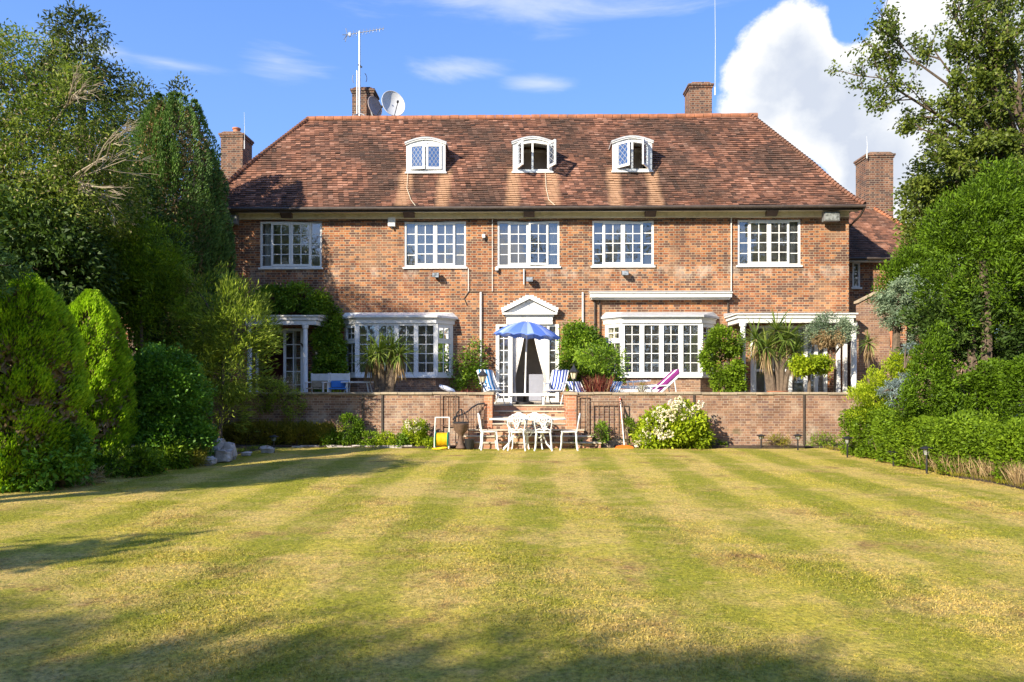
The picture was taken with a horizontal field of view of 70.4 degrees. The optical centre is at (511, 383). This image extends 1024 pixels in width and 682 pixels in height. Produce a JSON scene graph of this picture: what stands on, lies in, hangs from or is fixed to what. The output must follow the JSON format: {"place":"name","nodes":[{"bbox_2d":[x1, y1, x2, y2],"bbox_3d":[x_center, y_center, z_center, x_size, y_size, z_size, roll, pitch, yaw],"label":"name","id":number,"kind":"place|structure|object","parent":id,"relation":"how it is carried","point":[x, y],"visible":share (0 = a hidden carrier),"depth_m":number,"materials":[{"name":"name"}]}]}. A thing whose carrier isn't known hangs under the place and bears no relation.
{"place":"outdoors","nodes":[
{"label":"outdoors","id":0,"kind":"place"},
{"bbox_2d":[123,127,253,347],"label":"side wing","id":1,"kind":"structure","parent":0,"point":[235,155],"depth_m":26.19,"materials":[{"name":"brown brick"}]},
{"bbox_2d":[0,447,1023,681],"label":"lawn","id":2,"kind":"structure","parent":0,"point":[603,460],"depth_m":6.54,"materials":[{"name":"green plant"}]},
{"bbox_2d":[213,448,233,462],"bbox_3d":[-6.059,1.505,15.222,0.354,0.311,0.322,0,0,1],"label":"rock","id":3,"kind":"object","parent":2,"relation":"on","point":[224,455],"visible":0.95,"depth_m":15.11,"materials":[{"name":"stone"}]},
{"bbox_2d":[432,417,449,448],"bbox_3d":[-1.770,1.231,18.074,0.419,0.793,0.623,0,0,1],"label":"hose reel","id":4,"kind":"object","parent":2,"relation":"on","point":[438,437],"visible":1,"depth_m":18.07,"materials":[{"name":"yellow plastic"}]},
{"bbox_2d":[452,409,474,448],"bbox_3d":[-1.208,1.125,18.145,0.574,1.003,0.428,0,0,1],"label":"rustic planter","id":5,"kind":"object","parent":2,"relation":"on","point":[460,429],"visible":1,"depth_m":18.06,"materials":[{"name":"ceramic"}]},
{"bbox_2d":[477,413,498,450],"bbox_3d":[-0.594,1.177,17.910,0.518,0.910,0.467,0,0,-8],"label":"garden chair","id":6,"kind":"object","parent":2,"relation":"on","point":[487,431],"visible":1,"depth_m":17.75,"materials":[{"name":"white metal"}]},
{"bbox_2d":[507,414,525,450],"bbox_3d":[0.114,1.177,17.696,0.467,0.910,0.518,0,0,1],"label":"garden chair","id":7,"kind":"object","parent":2,"relation":"on","point":[514,423],"visible":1,"depth_m":17.50,"materials":[{"name":"white metal"}]},
{"bbox_2d":[489,418,566,449],"bbox_3d":[0.391,1.247,17.946,1.920,0.778,0.768,0,0,1],"label":"garden table","id":8,"kind":"object","parent":2,"relation":"on","point":[531,432],"visible":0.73,"depth_m":17.81,"materials":[{"name":"white metal"}]},
{"bbox_2d":[534,414,552,450],"bbox_3d":[0.769,1.177,17.684,0.467,0.910,0.518,0,0,5],"label":"garden chair","id":9,"kind":"object","parent":2,"relation":"on","point":[542,427],"visible":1,"depth_m":17.49,"materials":[{"name":"white metal"}]},
{"bbox_2d":[0,0,1023,284],"label":"sky","id":10,"kind":"structure","parent":0,"point":[273,65],"materials":[{"name":"blue"}]},
{"label":"ground","id":11,"kind":"structure","parent":0,"visible":0},
{"bbox_2d":[0,0,139,179],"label":"tall tree","id":12,"kind":"object","parent":11,"relation":"on","point":[62,31],"visible":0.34,"depth_m":27.07,"materials":[{"name":"green plant"}]},
{"bbox_2d":[20,147,196,340],"bbox_3d":[-10.810,-2.227,19.178,5.102,7.916,4.169,0,0,1],"label":"dark evergreen","id":13,"kind":"object","parent":11,"relation":"on","point":[151,183],"visible":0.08,"depth_m":18.91,"materials":[{"name":"green plant"}]},
{"bbox_2d":[93,71,202,353],"bbox_3d":[-11.488,-4.064,23.043,4.098,11.596,3.115,0,0,1],"label":"yew tree","id":14,"kind":"object","parent":11,"relation":"on","point":[137,95],"visible":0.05,"depth_m":22.77,"materials":[{"name":"green plant"}]},
{"bbox_2d":[122,91,233,385],"bbox_3d":[-9.688,-3.251,21.116,3.086,10.070,3.118,0,0,1],"label":"yew tree","id":15,"kind":"object","parent":11,"relation":"on","point":[167,164],"visible":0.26,"depth_m":20.36,"materials":[{"name":"green plant"}]},
{"bbox_2d":[175,149,236,387],"bbox_3d":[-8.971,-2.558,21.428,1.739,8.684,1.671,0,0,1],"label":"yew tree","id":16,"kind":"object","parent":11,"relation":"on","point":[225,188],"visible":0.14,"depth_m":21.12,"materials":[{"name":"green plant"}]},
{"bbox_2d":[235,445,260,453],"bbox_3d":[-12.906,1.595,7.373,9.373,0.130,24.648,0,0,13],"label":"planting bed","id":17,"kind":"object","parent":11,"relation":"on","point":[238,447],"visible":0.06,"depth_m":17.82,"materials":[{"name":"soil"}]},
{"bbox_2d":[0,242,35,305],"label":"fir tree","id":18,"kind":"object","parent":17,"relation":"on","point":[15,273],"visible":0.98,"depth_m":10.64,"materials":[{"name":"green plant"}]},
{"bbox_2d":[0,272,98,491],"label":"golden cypress","id":19,"kind":"object","parent":17,"relation":"on","point":[43,372],"visible":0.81,"depth_m":10.92,"materials":[{"name":"green plant"}]},
{"bbox_2d":[0,407,101,493],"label":"laurel bush","id":20,"kind":"object","parent":17,"relation":"on","point":[63,465],"visible":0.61,"depth_m":10.91,"materials":[{"name":"green plant"}]},
{"bbox_2d":[0,181,129,307],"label":"dark evergreen","id":21,"kind":"object","parent":17,"relation":"on","point":[84,253],"visible":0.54,"depth_m":14.61,"materials":[{"name":"green plant"}]},
{"bbox_2d":[0,116,131,305],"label":"dark evergreen","id":22,"kind":"object","parent":17,"relation":"on","point":[39,175],"visible":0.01,"depth_m":16.88,"materials":[{"name":"green plant"}]},
{"bbox_2d":[0,18,158,302],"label":"pale tree","id":23,"kind":"object","parent":17,"relation":"on","point":[66,179],"visible":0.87,"depth_m":15.35,"materials":[{"name":"green plant"}]},
{"bbox_2d":[52,465,114,486],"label":"dry clump","id":24,"kind":"object","parent":17,"relation":"on","point":[99,476],"visible":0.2,"depth_m":11.69,"materials":[{"name":"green plant"}]},
{"bbox_2d":[67,289,140,463],"bbox_3d":[-7.876,0.000,13.647,1.615,3.578,1.614,0,0,1],"label":"golden cypress","id":25,"kind":"object","parent":17,"relation":"on","point":[109,363],"visible":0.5,"depth_m":13.36,"materials":[{"name":"green plant"}]},
{"bbox_2d":[89,442,167,478],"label":"juniper","id":26,"kind":"object","parent":17,"relation":"on","point":[145,461],"visible":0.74,"depth_m":12.76,"materials":[{"name":"green plant"}]},
{"bbox_2d":[80,209,197,377],"bbox_3d":[-8.609,-1.127,16.719,2.906,5.718,2.352,0,0,1],"label":"bushy shrub","id":27,"kind":"object","parent":17,"relation":"on","point":[146,278],"visible":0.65,"depth_m":16.44,"materials":[{"name":"green plant"}]},
{"bbox_2d":[126,435,197,469],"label":"juniper","id":28,"kind":"object","parent":17,"relation":"on","point":[173,461],"visible":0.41,"depth_m":13.88,"materials":[{"name":"green plant"}]},
{"bbox_2d":[109,340,220,460],"bbox_3d":[-7.103,0.414,14.683,2.403,2.638,2.158,0,0,1],"label":"laurel bush","id":29,"kind":"object","parent":17,"relation":"on","point":[187,394],"visible":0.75,"depth_m":14.32,"materials":[{"name":"green plant"}]},
{"bbox_2d":[167,441,212,466],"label":"juniper","id":30,"kind":"object","parent":17,"relation":"on","point":[199,457],"visible":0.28,"depth_m":14.26,"materials":[{"name":"green plant"}]},
{"bbox_2d":[146,262,288,440],"bbox_3d":[-7.018,-0.617,17.422,3.269,4.702,2.673,0,0,1],"label":"feathery shrub","id":31,"kind":"object","parent":17,"relation":"on","point":[212,340],"visible":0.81,"depth_m":17.11,"materials":[{"name":"green plant"}]},
{"bbox_2d":[235,444,456,448],"bbox_3d":[-5.730,1.615,18.719,8.650,0.110,0.580,0,0,1],"label":"planting bed","id":32,"kind":"object","parent":11,"relation":"on","point":[413,446],"visible":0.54,"depth_m":18.44,"materials":[{"name":"soil"}]},
{"bbox_2d":[230,419,261,444],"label":"border shrub","id":33,"kind":"object","parent":32,"relation":"on","point":[247,433],"visible":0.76,"depth_m":18.67,"materials":[{"name":"green plant"}]},
{"bbox_2d":[250,418,273,444],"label":"border shrub","id":34,"kind":"object","parent":32,"relation":"on","point":[259,436],"visible":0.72,"depth_m":18.70,"materials":[{"name":"green plant"}]},
{"bbox_2d":[256,418,284,444],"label":"border shrub","id":35,"kind":"object","parent":32,"relation":"on","point":[277,430],"visible":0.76,"depth_m":18.64,"materials":[{"name":"green plant"}]},
{"bbox_2d":[265,417,299,444],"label":"border shrub","id":36,"kind":"object","parent":32,"relation":"on","point":[284,420],"visible":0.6,"depth_m":18.68,"materials":[{"name":"green plant"}]},
{"bbox_2d":[280,418,312,444],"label":"border shrub","id":37,"kind":"object","parent":32,"relation":"on","point":[297,431],"visible":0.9,"depth_m":18.60,"materials":[{"name":"green plant"}]},
{"bbox_2d":[297,420,326,444],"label":"border shrub","id":38,"kind":"object","parent":32,"relation":"on","point":[313,439],"visible":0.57,"depth_m":18.65,"materials":[{"name":"green plant"}]},
{"bbox_2d":[307,420,340,444],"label":"border shrub","id":39,"kind":"object","parent":32,"relation":"on","point":[323,427],"visible":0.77,"depth_m":18.58,"materials":[{"name":"green plant"}]},
{"bbox_2d":[316,428,344,446],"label":"border plant","id":40,"kind":"object","parent":32,"relation":"on","point":[326,441],"visible":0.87,"depth_m":18.49,"materials":[{"name":"green plant"}]},
{"bbox_2d":[336,411,365,445],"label":"rose bush","id":41,"kind":"object","parent":32,"relation":"on","point":[358,425],"visible":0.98,"depth_m":18.57,"materials":[{"name":"green plant"}]},
{"bbox_2d":[352,429,383,447],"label":"border plant","id":42,"kind":"object","parent":32,"relation":"on","point":[367,437],"visible":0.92,"depth_m":18.52,"materials":[{"name":"green plant"}]},
{"bbox_2d":[373,429,397,447],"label":"border plant","id":43,"kind":"object","parent":32,"relation":"on","point":[381,441],"visible":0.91,"depth_m":18.48,"materials":[{"name":"green plant"}]},
{"bbox_2d":[399,417,429,446],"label":"rose bush","id":44,"kind":"object","parent":32,"relation":"on","point":[419,430],"visible":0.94,"depth_m":18.56,"materials":[{"name":"green plant"}]},
{"bbox_2d":[198,392,494,444],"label":"garden wall","id":45,"kind":"structure","parent":11,"relation":"on","point":[376,412],"depth_m":18.96,"materials":[{"name":"brick"}]},
{"bbox_2d":[251,375,309,419],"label":"trailing plant","id":46,"kind":"object","parent":45,"relation":"on","point":[278,384],"visible":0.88,"depth_m":18.90,"materials":[{"name":"plant"}]},
{"bbox_2d":[456,405,601,448],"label":"garden steps","id":47,"kind":"structure","parent":11,"relation":"on","point":[507,411],"depth_m":18.67,"materials":[{"name":"brick"}]},
{"bbox_2d":[453,402,484,441],"bbox_3d":[-1.127,0.984,18.611,0.942,0.993,0.136,0,0,-32],"label":"stair handrail","id":48,"kind":"object","parent":47,"relation":"on","point":[473,417],"visible":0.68,"depth_m":18.68,"materials":[{"name":"black metal"}]},
{"bbox_2d":[588,401,623,444],"bbox_3d":[2.428,1.039,18.678,0.928,1.181,0.029,0,0,1],"label":"iron railing","id":49,"kind":"object","parent":47,"relation":"on","point":[608,416],"visible":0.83,"depth_m":18.68,"materials":[{"name":"metal"}]},
{"bbox_2d":[214,82,865,401],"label":"brick house","id":50,"kind":"structure","parent":11,"relation":"on","point":[698,218],"depth_m":23.06,"materials":[{"name":"brick"}]},
{"bbox_2d":[258,221,322,269],"bbox_3d":[-7.047,-4.406,23.289,2.071,1.530,0.430,0,0,1],"label":"window","id":51,"kind":"structure","parent":50,"relation":"in","point":[269,234],"depth_m":23.14,"materials":[{"name":"white paint"}]},
{"bbox_2d":[342,26,383,115],"bbox_3d":[-5.347,-11.089,26.073,1.493,3.572,0.279,0,0,1],"label":"television aerial","id":52,"kind":"object","parent":50,"relation":"on","point":[359,64],"visible":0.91,"depth_m":26.08,"materials":[{"name":"metal"}]},
{"bbox_2d":[368,96,382,115],"bbox_3d":[-4.886,-9.837,26.196,0.563,1.113,0.555,0,0,1],"label":"satellite dish","id":53,"kind":"object","parent":50,"relation":"on","point":[375,106],"visible":0.99,"depth_m":26.27,"materials":[{"name":"black metal"}]},
{"bbox_2d":[382,90,404,115],"bbox_3d":[-4.281,-9.933,26.000,0.720,1.296,0.748,0,0,10],"label":"satellite dish","id":54,"kind":"object","parent":50,"relation":"on","point":[393,103],"visible":0.98,"depth_m":26.17,"materials":[{"name":"grey paint"}]},
{"bbox_2d":[342,312,457,391],"bbox_3d":[-3.605,-0.828,22.726,3.778,2.856,0.791,0,0,1],"label":"bay window","id":55,"kind":"structure","parent":50,"relation":"in","point":[442,323],"depth_m":22.51,"materials":[{"name":"white paint"}]},
{"bbox_2d":[405,137,448,173],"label":"dormer window","id":56,"kind":"structure","parent":50,"relation":"in","point":[425,162],"depth_m":23.54,"materials":[{"name":"white paint"}]},
{"bbox_2d":[403,221,466,268],"bbox_3d":[-2.438,-4.399,23.214,2.057,1.505,0.450,0,0,1],"label":"window","id":57,"kind":"structure","parent":50,"relation":"in","point":[418,235],"depth_m":23.37,"materials":[{"name":"white paint"}]},
{"bbox_2d":[496,295,558,401],"bbox_3d":[0.485,-1.100,22.935,2.001,3.361,0.360,0,0,1],"label":"garden door","id":58,"kind":"structure","parent":50,"relation":"in","point":[536,313],"depth_m":22.95,"materials":[{"name":"white paint"}]},
{"bbox_2d":[496,221,560,267],"bbox_3d":[0.523,-4.405,23.149,2.061,1.496,0.471,0,0,1],"label":"window","id":59,"kind":"structure","parent":50,"relation":"in","point":[552,227],"depth_m":23.00,"materials":[{"name":"white paint"}]},
{"bbox_2d":[511,136,555,175],"bbox_3d":[0.706,-7.228,23.964,1.428,1.713,1.954,0,0,1],"label":"dormer window","id":60,"kind":"structure","parent":50,"relation":"in","point":[523,162],"depth_m":23.49,"materials":[{"name":"white paint"}]},
{"bbox_2d":[529,374,543,400],"bbox_3d":[0.792,0.123,23.419,0.487,0.853,0.060,0,0,1],"label":"grey panel","id":61,"kind":"object","parent":50,"relation":"in","point":[536,381],"visible":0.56,"depth_m":23.39,"materials":[{"name":"white"}]},
{"bbox_2d":[591,221,655,267],"bbox_3d":[3.511,-4.409,23.104,2.038,1.490,0.450,0,0,1],"label":"window","id":62,"kind":"structure","parent":50,"relation":"in","point":[626,233],"depth_m":22.95,"materials":[{"name":"white paint"}]},
{"bbox_2d":[609,135,653,173],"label":"dormer window","id":63,"kind":"structure","parent":50,"relation":"in","point":[623,162],"depth_m":23.43,"materials":[{"name":"white paint"}]},
{"bbox_2d":[600,312,718,391],"bbox_3d":[4.656,-0.828,22.575,3.759,2.856,0.794,0,0,1],"label":"bay window","id":64,"kind":"structure","parent":50,"relation":"in","point":[694,381],"depth_m":22.35,"materials":[{"name":"white paint"}]},
{"bbox_2d":[736,220,802,266],"bbox_3d":[8.102,-4.416,23.009,2.064,1.493,0.430,0,0,1],"label":"window","id":65,"kind":"structure","parent":50,"relation":"in","point":[790,232],"depth_m":22.86,"materials":[{"name":"white paint"}]},
{"bbox_2d":[822,210,839,221],"bbox_3d":[9.917,-5.218,22.633,0.500,0.360,0.370,0,0,1],"label":"floodlight","id":66,"kind":"object","parent":50,"relation":"attached to","point":[834,216],"visible":1,"depth_m":22.45,"materials":[{"name":"white plastic"}]},
{"bbox_2d":[590,419,611,445],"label":"border plant","id":67,"kind":"object","parent":11,"relation":"on","point":[600,426],"visible":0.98,"depth_m":18.49,"materials":[{"name":"green plant"}]},
{"bbox_2d":[562,392,863,447],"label":"garden wall","id":68,"kind":"structure","parent":11,"relation":"on","point":[741,418],"depth_m":18.79,"materials":[{"name":"brick"}]},
{"bbox_2d":[614,445,826,448],"bbox_3d":[6.093,1.615,18.506,6.900,0.110,0.570,0,0,1],"label":"planting bed","id":69,"kind":"object","parent":11,"relation":"on","point":[757,446],"visible":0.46,"depth_m":18.27,"materials":[{"name":"soil"}]},
{"bbox_2d":[627,395,716,449],"bbox_3d":[4.046,1.009,18.240,2.203,1.445,1.245,0,0,1],"label":"hydrangea","id":70,"kind":"object","parent":69,"relation":"on","point":[666,425],"visible":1,"depth_m":17.96,"materials":[{"name":"green plant"}]},
{"bbox_2d":[763,431,790,448],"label":"border plant","id":71,"kind":"object","parent":69,"relation":"on","point":[777,441],"visible":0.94,"depth_m":18.45,"materials":[{"name":"green plant"}]},
{"bbox_2d":[805,430,841,447],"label":"border plant","id":72,"kind":"object","parent":69,"relation":"on","point":[823,443],"visible":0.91,"depth_m":18.40,"materials":[{"name":"green plant"}]},
{"bbox_2d":[494,402,1021,443],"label":"terrace","id":73,"kind":"structure","parent":11,"relation":"on","point":[514,403],"depth_m":20.19,"materials":[{"name":"beige stone"}]},
{"bbox_2d":[251,280,349,391],"bbox_3d":[-6.636,-1.356,22.649,3.238,3.878,1.228,0,0,1],"label":"climbing shrub","id":74,"kind":"object","parent":73,"relation":"on","point":[332,355],"visible":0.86,"depth_m":22.50,"materials":[{"name":"green plant"}]},
{"bbox_2d":[304,373,329,391],"bbox_3d":[-5.554,0.136,20.706,0.570,0.880,0.480,0,0,10],"label":"garden chair","id":75,"kind":"object","parent":73,"relation":"on","point":[319,380],"visible":0.84,"depth_m":20.83,"materials":[{"name":"white metal"}]},
{"bbox_2d":[327,373,349,391],"bbox_3d":[-4.798,0.136,20.092,0.570,0.880,0.480,0,0,-4],"label":"garden chair","id":76,"kind":"object","parent":73,"relation":"on","point":[336,379],"visible":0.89,"depth_m":20.24,"materials":[{"name":"blue metal"}]},
{"bbox_2d":[346,328,424,391],"bbox_3d":[-3.458,-0.491,19.732,2.221,2.179,1.593,0,0,1],"label":"cordyline","id":77,"kind":"object","parent":73,"relation":"on","point":[391,357],"visible":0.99,"depth_m":19.60,"materials":[{"name":"green plant"}]},
{"bbox_2d":[446,335,488,391],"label":"climbing shrub","id":78,"kind":"object","parent":73,"relation":"on","point":[466,377],"visible":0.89,"depth_m":22.64,"materials":[{"name":"green plant"}]},
{"bbox_2d":[477,370,505,404],"bbox_3d":[-0.598,0.092,20.428,0.576,0.992,0.990,0,0,-23],"label":"deck chair","id":79,"kind":"object","parent":73,"relation":"on","point":[489,384],"visible":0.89,"depth_m":20.59,"materials":[{"name":"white fabric"}]},
{"bbox_2d":[493,317,560,403],"bbox_3d":[0.425,-0.652,20.396,1.902,2.456,1.902,0,0,1],"label":"parasol","id":80,"kind":"object","parent":73,"relation":"on","point":[526,330],"visible":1,"depth_m":20.04,"materials":[{"name":"fabric"}]},
{"bbox_2d":[497,393,556,404],"bbox_3d":[0.420,0.424,20.443,1.655,0.304,0.975,0,0,1],"label":"terrace table","id":81,"kind":"object","parent":73,"relation":"on","point":[542,395],"visible":1,"depth_m":19.97,"materials":[{"name":"white metal"}]},
{"bbox_2d":[543,370,568,404],"bbox_3d":[1.256,0.092,20.449,0.576,0.992,0.990,0,0,17],"label":"deck chair","id":82,"kind":"object","parent":73,"relation":"on","point":[558,380],"visible":0.98,"depth_m":20.65,"materials":[{"name":"white fabric"}]},
{"bbox_2d":[555,319,629,391],"bbox_3d":[2.488,-0.721,22.433,2.336,2.610,1.281,0,0,1],"label":"climbing shrub","id":83,"kind":"object","parent":73,"relation":"on","point":[582,330],"visible":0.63,"depth_m":22.27,"materials":[{"name":"green plant"}]},
{"bbox_2d":[577,374,615,391],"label":"ornamental grass","id":84,"kind":"object","parent":73,"relation":"on","point":[604,387],"depth_m":19.30,"materials":[{"name":"red plant"}]},
{"bbox_2d":[570,341,630,373],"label":"shrub","id":85,"kind":"object","parent":73,"relation":"on","point":[595,357],"visible":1,"depth_m":19.58,"materials":[{"name":"green plant"}]},
{"bbox_2d":[618,369,681,391],"bbox_3d":[3.798,0.083,20.218,1.741,0.985,0.659,0,0,-6],"label":"sun lounger","id":86,"kind":"object","parent":73,"relation":"on","point":[667,381],"visible":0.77,"depth_m":19.99,"materials":[{"name":"white metal"}]},
{"bbox_2d":[696,323,749,391],"bbox_3d":[6.231,-0.618,21.498,1.586,2.400,1.231,0,0,1],"label":"tall shrub","id":87,"kind":"object","parent":73,"relation":"on","point":[723,375],"visible":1,"depth_m":21.29,"materials":[{"name":"green plant"}]},
{"bbox_2d":[802,311,859,391],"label":"topiary tree","id":88,"kind":"object","parent":73,"relation":"on","point":[832,336],"visible":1,"depth_m":20.56,"materials":[{"name":"green plant"}]},
{"bbox_2d":[853,330,880,383],"bbox_3d":[9.832,-0.478,20.032,0.755,2.116,0.741,0,0,-24],"label":"cordyline","id":89,"kind":"object","parent":73,"relation":"on","point":[869,350],"visible":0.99,"depth_m":20.00,"materials":[{"name":"green plant"}]},
{"bbox_2d":[854,292,1002,402],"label":"side garden wall","id":90,"kind":"structure","parent":73,"relation":"on","point":[865,319],"depth_m":22.11,"materials":[{"name":"brick"}]},
{"bbox_3d":[8.250,0.442,20.151,0.432,0.264,0.432,0,0,1],"label":"plant pot","id":91,"kind":"object","parent":73,"relation":"on","visible":0},
{"bbox_2d":[786,352,835,391],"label":"lime bush","id":92,"kind":"object","parent":91,"relation":"in","point":[802,366],"visible":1,"depth_m":19.94,"materials":[{"name":"green plant"}]},
{"bbox_2d":[849,152,939,347],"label":"side wing","id":93,"kind":"structure","parent":11,"relation":"on","point":[872,241],"depth_m":25.34,"materials":[{"name":"brown brick"}]},
{"bbox_2d":[827,446,1023,489],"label":"planting bed","id":94,"kind":"object","parent":11,"relation":"on","point":[982,480],"visible":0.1,"depth_m":12.35,"materials":[{"name":"soil"}]},
{"bbox_2d":[842,350,920,452],"bbox_3d":[8.255,0.474,16.118,1.848,2.525,1.555,0,0,1],"label":"golden juniper","id":95,"kind":"object","parent":94,"relation":"on","point":[864,392],"visible":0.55,"depth_m":16.01,"materials":[{"name":"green plant"}]},
{"bbox_2d":[876,341,919,409],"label":"blue spruce","id":96,"kind":"object","parent":94,"relation":"on","point":[896,384],"visible":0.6,"depth_m":15.05,"materials":[{"name":"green plant"}]},
{"bbox_2d":[868,264,942,379],"bbox_3d":[9.039,-0.518,16.544,1.682,4.509,1.094,0,0,1],"label":"blue juniper","id":97,"kind":"object","parent":94,"relation":"on","point":[893,299],"visible":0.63,"depth_m":16.57,"materials":[{"name":"green plant"}]},
{"bbox_2d":[864,222,952,364],"bbox_3d":[9.616,-1.080,17.444,2.064,5.630,1.504,0,0,1],"label":"bright conifer","id":98,"kind":"object","parent":94,"relation":"on","point":[903,260],"visible":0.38,"depth_m":17.18,"materials":[{"name":"green plant"}]},
{"bbox_2d":[823,445,1023,487],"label":"edge grass","id":99,"kind":"structure","parent":94,"relation":"on","point":[964,474],"depth_m":12.43,"materials":[{"name":"green plant"}]},
{"bbox_2d":[824,0,1023,224],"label":"beech tree","id":100,"kind":"object","parent":94,"relation":"on","point":[1002,58],"visible":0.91,"depth_m":16.55,"materials":[{"name":"green plant"}]},
{"bbox_2d":[837,401,1023,483],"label":"clipped hedge","id":101,"kind":"object","parent":94,"relation":"on","point":[981,436],"visible":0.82,"depth_m":13.13,"materials":[{"name":"green plant"}]},
{"bbox_2d":[886,318,976,433],"bbox_3d":[8.163,0.212,14.145,1.756,3.055,1.212,0,0,1],"label":"bright shrub","id":102,"kind":"object","parent":94,"relation":"on","point":[936,382],"visible":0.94,"depth_m":14.06,"materials":[{"name":"green plant"}]},
{"bbox_2d":[873,442,1023,487],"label":"dry grass","id":103,"kind":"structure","parent":94,"relation":"on","point":[1016,476],"depth_m":12.10,"materials":[{"name":"beige plant"}]},
{"bbox_2d":[889,278,1023,407],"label":"dark conifer","id":104,"kind":"object","parent":94,"relation":"on","point":[925,317],"visible":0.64,"depth_m":14.90,"materials":[{"name":"green plant"}]},
{"bbox_2d":[905,153,1023,409],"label":"bright conifer","id":105,"kind":"object","parent":94,"relation":"on","point":[999,247],"visible":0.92,"depth_m":14.77,"materials":[{"name":"green plant"}]},
{"bbox_2d":[946,353,1023,458],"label":"clipped hedge","id":106,"kind":"object","parent":94,"relation":"on","point":[1000,381],"visible":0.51,"depth_m":14.03,"materials":[{"name":"green plant"}]},
{"bbox_2d":[887,135,1023,402],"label":"broadleaf shrub","id":107,"kind":"object","parent":11,"relation":"on","point":[907,226],"visible":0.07,"depth_m":19.31,"materials":[{"name":"green plant"}]},
{"bbox_3d":[7.488,0.389,20.465,0.605,0.370,0.605,0,0,1],"label":"plant pot","id":108,"kind":"object","parent":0,"visible":0},
{"bbox_2d":[733,307,813,391],"bbox_3d":[7.425,-0.799,20.575,2.428,2.790,1.615,0,0,1],"label":"cordyline","id":109,"kind":"object","parent":108,"relation":"in","point":[777,378],"visible":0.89,"depth_m":20.45,"materials":[{"name":"green plant"}]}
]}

